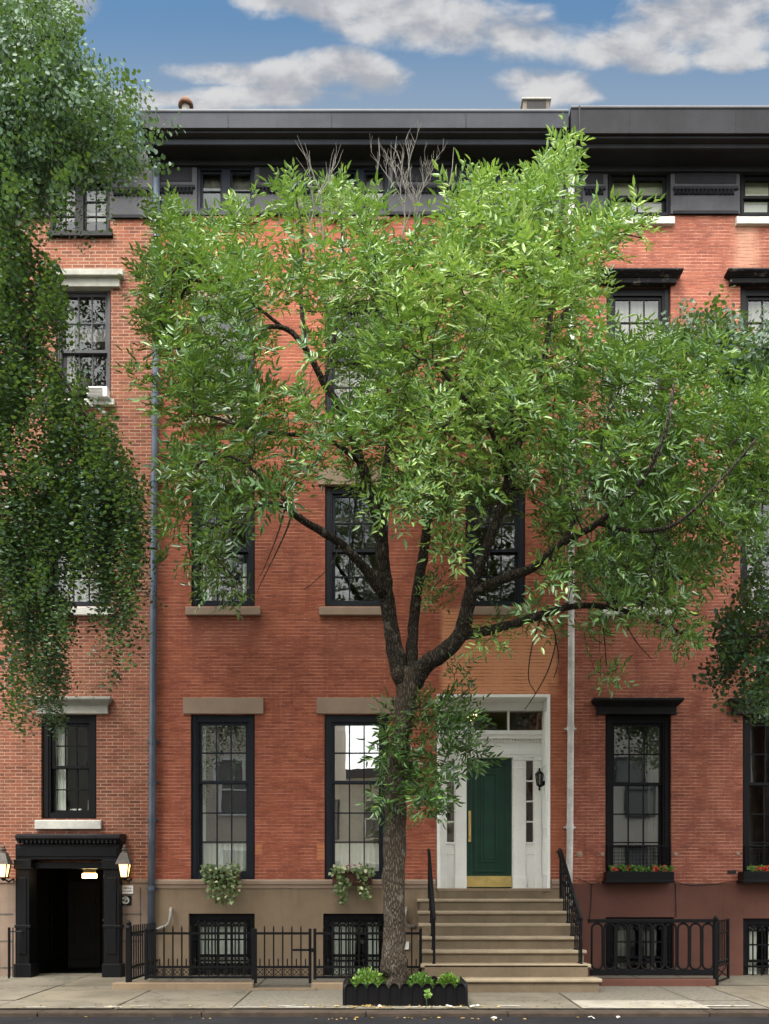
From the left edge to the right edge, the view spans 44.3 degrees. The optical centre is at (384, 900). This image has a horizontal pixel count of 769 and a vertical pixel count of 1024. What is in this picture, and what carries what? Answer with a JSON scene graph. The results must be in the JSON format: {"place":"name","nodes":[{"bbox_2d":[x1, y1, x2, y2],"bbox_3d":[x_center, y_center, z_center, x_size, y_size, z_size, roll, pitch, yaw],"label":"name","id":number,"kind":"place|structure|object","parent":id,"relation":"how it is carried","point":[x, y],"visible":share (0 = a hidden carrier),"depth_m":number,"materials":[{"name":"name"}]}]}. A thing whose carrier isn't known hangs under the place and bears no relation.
{"place":"outdoors","nodes":[
{"label":"outdoors","id":0,"kind":"place"},
{"bbox_2d":[0,973,768,1012],"bbox_3d":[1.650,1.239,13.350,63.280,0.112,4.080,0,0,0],"label":"pavement","id":1,"kind":"structure","parent":0,"point":[91,990],"depth_m":12.43,"materials":[{"name":"concrete"}]},
{"bbox_2d":[8,927,22,977],"bbox_3d":[-5.684,0.808,14.650,0.230,0.785,0.228,0,0,0],"label":"iron fence","id":2,"kind":"object","parent":1,"relation":"on","point":[9,950],"visible":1,"depth_m":14.54,"materials":[{"name":"black metal"}]},
{"bbox_2d":[0,0,185,741],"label":"street tree","id":3,"kind":"object","parent":1,"relation":"on","point":[41,78],"visible":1,"depth_m":10.60,"materials":[{"name":"green plant"}]},
{"bbox_2d":[112,981,254,990],"bbox_3d":[-2.812,1.235,13.290,1.964,0.170,0.260,0,0,0],"label":"fence base","id":4,"kind":"object","parent":1,"relation":"on","point":[185,985],"visible":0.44,"depth_m":13.16,"materials":[{"name":"beige stone"}]},
{"bbox_2d":[125,920,157,981],"bbox_3d":[-3.522,0.740,14.091,0.239,0.920,1.718,0,0,0],"label":"iron fence","id":5,"kind":"object","parent":4,"relation":"on","point":[135,933],"visible":0.84,"depth_m":13.66,"materials":[{"name":"black metal"}]},
{"bbox_2d":[144,925,253,979],"bbox_3d":[-2.597,0.729,13.280,1.541,0.767,0.040,0,0,0],"label":"iron fence","id":6,"kind":"object","parent":4,"relation":"on","point":[182,970],"visible":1,"depth_m":13.27,"materials":[{"name":"black metal"}]},
{"bbox_2d":[254,925,314,982],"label":"iron gate","id":7,"kind":"structure","parent":6,"relation":"attached to","point":[310,950],"depth_m":13.27,"materials":[{"name":"black metal"}]},
{"bbox_2d":[248,987,316,991],"bbox_3d":[-1.414,1.271,13.195,0.937,0.098,0.270,0,0,0],"label":"gate step","id":8,"kind":"object","parent":1,"relation":"on","point":[281,989],"visible":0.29,"depth_m":13.06,"materials":[{"name":"stone"}]},
{"bbox_2d":[311,981,343,989],"bbox_3d":[-0.259,1.235,13.290,1.521,0.170,0.260,0,0,0],"label":"fence base","id":9,"kind":"object","parent":1,"relation":"on","point":[327,985],"visible":0.24,"depth_m":13.16,"materials":[{"name":"beige stone"}]},
{"bbox_2d":[313,925,421,979],"bbox_3d":[-0.236,0.729,13.280,1.524,0.767,0.040,0,0,0],"label":"iron fence","id":10,"kind":"object","parent":9,"relation":"on","point":[350,933],"visible":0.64,"depth_m":13.27,"materials":[{"name":"black metal"}]},
{"bbox_2d":[343,976,467,1005],"bbox_3d":[0.254,1.147,12.060,1.530,0.285,1.083,0,0,0],"label":"tree planter","id":11,"kind":"object","parent":1,"relation":"on","point":[393,994],"visible":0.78,"depth_m":11.54,"materials":[{"name":"black paint"}]},
{"bbox_2d":[350,966,385,987],"bbox_3d":[-0.201,1.010,11.944,0.544,0.370,0.537,0,0,0],"label":"shrub","id":12,"kind":"object","parent":11,"relation":"in","point":[361,978],"visible":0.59,"depth_m":11.91,"materials":[{"name":"green plant"}]},
{"bbox_2d":[406,971,435,987],"bbox_3d":[0.451,1.046,11.946,0.448,0.308,0.443,0,0,0],"label":"shrub","id":13,"kind":"object","parent":11,"relation":"in","point":[421,978],"visible":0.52,"depth_m":11.90,"materials":[{"name":"green plant"}]},
{"bbox_2d":[107,111,768,988],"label":"street tree","id":14,"kind":"object","parent":11,"relation":"in","point":[541,261],"visible":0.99,"depth_m":11.00,"materials":[{"name":"green plant"}]},
{"bbox_2d":[436,972,459,987],"bbox_3d":[0.813,1.048,11.951,0.388,0.300,0.400,0,0,0],"label":"shrub","id":15,"kind":"object","parent":11,"relation":"in","point":[445,978],"visible":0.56,"depth_m":11.90,"materials":[{"name":"green plant"}]},
{"bbox_2d":[94,1005,748,1006],"bbox_3d":[0.048,1.281,11.454,8.778,0.006,0.223,0,0,0],"label":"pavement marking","id":16,"kind":"object","parent":1,"relation":"on","point":[515,1005],"visible":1,"depth_m":11.50,"materials":[{"name":"white paint"}]},
{"bbox_2d":[424,988,432,1003],"bbox_3d":[0.531,1.179,11.457,0.108,0.224,0.064,0,0,-18],"label":"weed","id":17,"kind":"object","parent":1,"relation":"on","point":[428,994],"visible":1,"depth_m":11.45,"materials":[{"name":"green plant"}]},
{"bbox_2d":[416,848,601,993],"bbox_3d":[1.700,0.268,13.900,2.510,2.164,2.160,0,0,0],"label":"stone stoop","id":18,"kind":"object","parent":1,"relation":"on","point":[504,941],"visible":0.98,"depth_m":13.70,"materials":[{"name":"stone"}]},
{"bbox_2d":[599,978,715,986],"bbox_3d":[3.932,1.228,13.700,1.656,0.185,0.240,0,0,0],"label":"fence base","id":19,"kind":"object","parent":1,"relation":"on","point":[658,982],"visible":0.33,"depth_m":13.58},
{"bbox_2d":[588,915,718,985],"bbox_3d":[3.895,0.729,13.700,1.893,1.022,0.076,0,0,0],"label":"iron fence","id":20,"kind":"object","parent":19,"relation":"on","point":[713,969],"visible":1,"depth_m":13.69,"materials":[{"name":"black metal"}]},
{"bbox_2d":[719,918,729,981],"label":"iron gate","id":21,"kind":"structure","parent":20,"relation":"attached to","point":[727,959],"depth_m":14.33,"materials":[{"name":"black metal"}]},
{"bbox_2d":[648,284,768,726],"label":"street tree","id":22,"kind":"object","parent":1,"relation":"on","point":[733,651],"visible":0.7,"depth_m":12.55,"materials":[{"name":"green plant"}]},
{"bbox_2d":[0,1017,768,1023],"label":"road","id":23,"kind":"structure","parent":0,"point":[382,1020],"depth_m":10.66,"materials":[{"name":"grey asphalt"}]},
{"bbox_2d":[15,1005,733,1019],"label":"fallen leaves","id":24,"kind":"object","parent":23,"relation":"on","point":[376,1007],"visible":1,"depth_m":11.38,"materials":[{"name":"yellow plant"}]},
{"bbox_2d":[2,0,768,150],"label":"sky","id":25,"kind":"structure","parent":0,"point":[215,54],"materials":[{"name":"blue"}]},
{"label":"ground","id":26,"kind":"structure","parent":0,"visible":0},
{"bbox_2d":[0,108,154,977],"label":"brick house","id":27,"kind":"structure","parent":26,"relation":"on","point":[74,803],"depth_m":15.00,"materials":[{"name":"red brick"},{"name":"light stone"},{"name":"brown stone"}]},
{"bbox_2d":[0,844,13,881],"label":"wall lantern","id":28,"kind":"object","parent":27,"relation":"attached to","point":[6,862],"depth_m":14.53,"materials":[{"name":"glass"}]},
{"bbox_2d":[29,696,112,828],"bbox_3d":[-4.942,-2.166,15.050,1.272,2.076,0.419,0,0,0],"label":"window","id":29,"kind":"structure","parent":27,"relation":"in","point":[82,711],"depth_m":15.06,"materials":[{"name":"black paint"}]},
{"bbox_2d":[48,180,112,237],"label":"window","id":30,"kind":"structure","parent":27,"relation":"in","point":[91,205],"depth_m":15.04,"materials":[{"name":"black paint"}]},
{"bbox_2d":[47,470,117,615],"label":"window","id":31,"kind":"structure","parent":27,"relation":"in","point":[80,611],"depth_m":15.21,"materials":[{"name":"glass"}]},
{"bbox_2d":[68,882,103,967],"bbox_3d":[-5.048,0.439,16.835,1.179,1.521,0.130,0,0,0],"label":"door","id":32,"kind":"structure","parent":27,"relation":"in","point":[84,898],"depth_m":16.84,"materials":[{"name":"black wood"}]},
{"bbox_2d":[57,278,119,406],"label":"window","id":33,"kind":"structure","parent":27,"relation":"in","point":[78,288],"depth_m":15.09,"materials":[{"name":"black glass"}]},
{"bbox_2d":[82,869,96,877],"bbox_3d":[-4.848,-0.438,15.540,0.236,0.147,0.080,0,0,0],"label":"ceiling lamp","id":34,"kind":"object","parent":27,"relation":"attached to","point":[89,873],"visible":1,"depth_m":15.52,"materials":[{"name":"white glass"}]},
{"bbox_2d":[79,378,110,399],"bbox_3d":[-4.597,-8.080,15.042,0.488,0.350,0.416,0,0,0],"label":"air conditioner","id":35,"kind":"object","parent":27,"relation":"attached to","point":[102,392],"visible":0.5,"depth_m":14.84,"materials":[{"name":"white metal"}]},
{"bbox_2d":[115,844,133,882],"bbox_3d":[-4.008,-0.569,14.720,0.230,0.584,0.509,0,0,0],"label":"wall lantern","id":36,"kind":"object","parent":27,"relation":"attached to","point":[124,862],"depth_m":14.52,"materials":[{"name":"metal"}]},
{"bbox_2d":[122,896,130,904],"bbox_3d":[-4.098,0.000,14.961,0.180,0.152,0.026,0,0,0],"label":"wall plaque","id":37,"kind":"object","parent":27,"relation":"attached to","point":[126,900],"depth_m":14.95,"materials":[{"name":"black paint"}]},
{"bbox_2d":[122,885,132,893],"bbox_3d":[-4.107,-0.171,14.964,0.256,0.133,0.021,0,0,0],"label":"wall sign","id":38,"kind":"object","parent":27,"relation":"attached to","point":[127,889],"visible":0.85,"depth_m":14.96,"materials":[{"name":"white metal"}]},
{"bbox_2d":[140,109,568,975],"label":"brick house","id":39,"kind":"structure","parent":26,"relation":"on","point":[266,715],"depth_m":15.00,"materials":[{"name":"red brick"}]},
{"bbox_2d":[146,156,163,975],"bbox_3d":[-3.632,-5.254,14.923,0.278,12.932,0.154,0,0,0],"label":"downspout","id":40,"kind":"object","parent":39,"relation":"attached to","point":[152,782],"visible":0.72,"depth_m":14.86,"materials":[{"name":"grey metal"}]},
{"bbox_2d":[156,907,171,931],"bbox_3d":[-3.494,0.309,14.906,0.313,0.409,0.123,0,0,0],"label":"vent pipe","id":41,"kind":"object","parent":39,"relation":"attached to","point":[167,924],"visible":0.89,"depth_m":14.89,"materials":[{"name":"white metal"}]},
{"bbox_2d":[178,96,192,108],"bbox_3d":[-3.405,-12.766,16.200,0.260,1.931,0.253,0,0,0],"label":"roof vent","id":42,"kind":"object","parent":39,"relation":"on","point":[184,102],"visible":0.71,"depth_m":16.14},
{"bbox_2d":[199,862,241,905],"bbox_3d":[-2.540,-0.254,14.752,0.687,0.703,0.436,0,0,0],"label":"window box","id":43,"kind":"object","parent":39,"relation":"attached to","point":[221,877],"visible":1,"depth_m":14.64,"materials":[{"name":"ceramic"}]},
{"bbox_2d":[190,914,254,975],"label":"window","id":44,"kind":"structure","parent":39,"relation":"in","point":[231,920],"depth_m":15.07,"materials":[{"name":"black paint"}]},
{"bbox_2d":[185,468,260,615],"bbox_3d":[-2.557,-5.678,15.095,1.236,2.331,0.329,0,0,0],"label":"window","id":45,"kind":"structure","parent":39,"relation":"in","point":[248,568],"depth_m":15.06,"materials":[{"name":"glass"}]},
{"bbox_2d":[183,698,262,878],"bbox_3d":[-2.557,-1.775,15.115,1.274,2.875,0.290,0,0,0],"label":"window","id":46,"kind":"structure","parent":39,"relation":"in","point":[217,854],"depth_m":15.06,"materials":[{"name":"paint"}]},
{"bbox_2d":[185,285,261,424],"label":"window","id":47,"kind":"structure","parent":39,"relation":"in","point":[223,423],"depth_m":15.06,"materials":[{"name":"paint"}]},
{"bbox_2d":[197,168,256,222],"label":"window","id":48,"kind":"structure","parent":39,"relation":"in","point":[213,187],"depth_m":15.04,"materials":[{"name":"paint"}]},
{"bbox_2d":[328,862,375,904],"bbox_3d":[-0.502,-0.255,14.750,0.746,0.670,0.440,0,0,0],"label":"window box","id":49,"kind":"object","parent":39,"relation":"attached to","point":[341,875],"visible":1,"depth_m":14.65,"materials":[{"name":"ceramic"}]},
{"bbox_2d":[318,286,388,424],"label":"window","id":50,"kind":"structure","parent":39,"relation":"in","point":[330,377],"depth_m":15.14,"materials":[{"name":"glass"}]},
{"bbox_2d":[324,914,383,975],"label":"window","id":51,"kind":"structure","parent":39,"relation":"in","point":[346,921],"depth_m":15.07,"materials":[{"name":"black paint"}]},
{"bbox_2d":[317,698,394,878],"bbox_3d":[-0.437,-1.775,15.115,1.274,2.875,0.290,0,0,0],"label":"window","id":52,"kind":"structure","parent":39,"relation":"in","point":[341,854],"depth_m":15.06,"materials":[{"name":"paint"}]},
{"bbox_2d":[318,468,394,615],"bbox_3d":[-0.442,-5.678,15.075,1.226,2.331,0.290,0,0,0],"label":"window","id":53,"kind":"structure","parent":39,"relation":"in","point":[331,494],"depth_m":15.06,"materials":[{"name":"glass"}]},
{"bbox_2d":[331,168,388,222],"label":"window","id":54,"kind":"structure","parent":39,"relation":"in","point":[362,172],"depth_m":15.04,"materials":[{"name":"paint"}]},
{"bbox_2d":[404,942,408,949],"bbox_3d":[0.346,0.716,14.960,0.085,0.123,0.040,0,0,0],"label":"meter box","id":55,"kind":"object","parent":39,"relation":"attached to","point":[407,946],"visible":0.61,"depth_m":14.94,"materials":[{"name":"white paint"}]},
{"bbox_2d":[405,906,415,927],"bbox_3d":[0.388,0.268,14.936,0.232,0.351,0.118,0,0,-33],"label":"vent pipe","id":56,"kind":"object","parent":39,"relation":"attached to","point":[406,922],"visible":0.75,"depth_m":14.92,"materials":[{"name":"grey metal"}]},
{"bbox_2d":[467,758,511,887],"bbox_3d":[1.717,-1.267,15.525,0.746,2.135,0.151,0,0,0],"label":"door","id":57,"kind":"structure","parent":39,"relation":"in","point":[489,795],"depth_m":15.54,"materials":[{"name":"green paint"}]},
{"bbox_2d":[458,285,531,424],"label":"window","id":58,"kind":"structure","parent":39,"relation":"in","point":[464,292],"depth_m":15.04,"materials":[{"name":"paint"}]},
{"bbox_2d":[458,468,532,615],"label":"window","id":59,"kind":"structure","parent":39,"relation":"in","point":[519,551],"depth_m":15.06,"materials":[{"name":"glass"}]},
{"bbox_2d":[475,168,524,220],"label":"window","id":60,"kind":"structure","parent":39,"relation":"in","point":[497,178],"depth_m":15.01,"materials":[{"name":"paint"}]},
{"bbox_2d":[520,97,550,108],"bbox_3d":[2.763,-13.155,17.550,0.540,2.911,0.780,0,0,0],"label":"chimney","id":61,"kind":"object","parent":39,"relation":"on","point":[535,102],"visible":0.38,"depth_m":17.18,"materials":[{"name":"beige concrete"}]},
{"bbox_2d":[535,768,544,790],"bbox_3d":[2.492,-1.932,15.115,0.168,0.369,0.142,0,0,22],"label":"door lantern","id":62,"kind":"object","parent":39,"relation":"attached to","point":[539,777],"depth_m":15.10,"materials":[{"name":"metal"}]},
{"bbox_2d":[0,1010,768,1016],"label":"kerb","id":63,"kind":"structure","parent":26,"relation":"on","point":[382,1013],"depth_m":11.01,"materials":[{"name":"grey concrete"}]},
{"bbox_2d":[565,105,768,976],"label":"brick house","id":64,"kind":"structure","parent":26,"relation":"on","point":[671,765],"depth_m":15.00,"materials":[{"name":"brick"}]},
{"bbox_2d":[563,166,576,898],"bbox_3d":[2.931,-5.547,14.925,0.223,12.345,0.150,0,0,0],"label":"downspout","id":65,"kind":"object","parent":64,"relation":"attached to","point":[570,729],"visible":0.36,"depth_m":14.87,"materials":[{"name":"grey metal"}]},
{"bbox_2d":[575,877,600,923],"bbox_3d":[3.271,0.007,14.978,0.498,0.747,0.012,0,0,0],"label":"wall cable","id":66,"kind":"object","parent":64,"relation":"attached to","point":[591,893],"depth_m":14.97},
{"bbox_2d":[591,698,684,871],"bbox_3d":[3.989,-1.757,15.030,1.419,2.839,0.459,0,0,0],"label":"window","id":67,"kind":"structure","parent":64,"relation":"in","point":[654,714],"depth_m":15.06,"materials":[{"name":"black paint"}]},
{"bbox_2d":[602,864,674,882],"bbox_3d":[4.018,-0.421,14.847,1.138,0.300,0.287,0,0,0],"label":"flower box","id":68,"kind":"object","parent":64,"relation":"attached to","point":[653,875],"visible":1,"depth_m":14.73,"materials":[{"name":"black paint"}]},
{"bbox_2d":[593,268,683,419],"bbox_3d":[3.989,-8.763,15.030,1.400,2.283,0.460,0,0,0],"label":"window","id":69,"kind":"structure","parent":64,"relation":"in","point":[651,285],"depth_m":15.06,"materials":[{"name":"black paint"}]},
{"bbox_2d":[599,467,678,615],"bbox_3d":[3.989,-5.648,15.010,1.400,2.272,0.420,0,0,0],"label":"window","id":70,"kind":"structure","parent":64,"relation":"in","point":[614,601],"depth_m":15.04,"materials":[{"name":"black glass"}]},
{"bbox_2d":[606,917,671,975],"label":"window","id":71,"kind":"structure","parent":64,"relation":"in","point":[621,931],"depth_m":15.07,"materials":[{"name":"black paint"}]},
{"bbox_2d":[607,174,674,226],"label":"window","id":72,"kind":"structure","parent":64,"relation":"in","point":[650,184],"depth_m":15.03,"materials":[{"name":"black paint"}]},
{"bbox_2d":[675,880,736,916],"bbox_3d":[5.126,-0.031,14.978,1.086,0.595,0.012,0,0,0],"label":"wall cable","id":73,"kind":"object","parent":64,"relation":"attached to","point":[693,885],"depth_m":14.97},
{"bbox_2d":[724,268,768,412],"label":"window","id":74,"kind":"structure","parent":64,"relation":"in","point":[753,283],"depth_m":15.04,"materials":[{"name":"black paint"}]},
{"bbox_2d":[727,698,768,871],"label":"window","id":75,"kind":"structure","parent":64,"relation":"in","point":[747,754],"depth_m":15.06,"materials":[{"name":"black paint"}]},
{"bbox_2d":[729,467,768,615],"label":"window","id":76,"kind":"structure","parent":64,"relation":"in","point":[745,567],"depth_m":15.06,"materials":[{"name":"black paint"}]},
{"bbox_2d":[735,174,768,226],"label":"window","id":77,"kind":"structure","parent":64,"relation":"in","point":[754,189],"depth_m":15.03,"materials":[{"name":"black paint"}]},
{"bbox_2d":[737,864,768,882],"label":"flower box","id":78,"kind":"object","parent":64,"relation":"attached to","point":[757,876],"visible":1,"depth_m":14.73,"materials":[{"name":"black paint"}]},
{"bbox_2d":[743,918,768,975],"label":"window","id":79,"kind":"structure","parent":64,"relation":"in","point":[750,925],"depth_m":15.07,"materials":[{"name":"black paint"}]}
]}

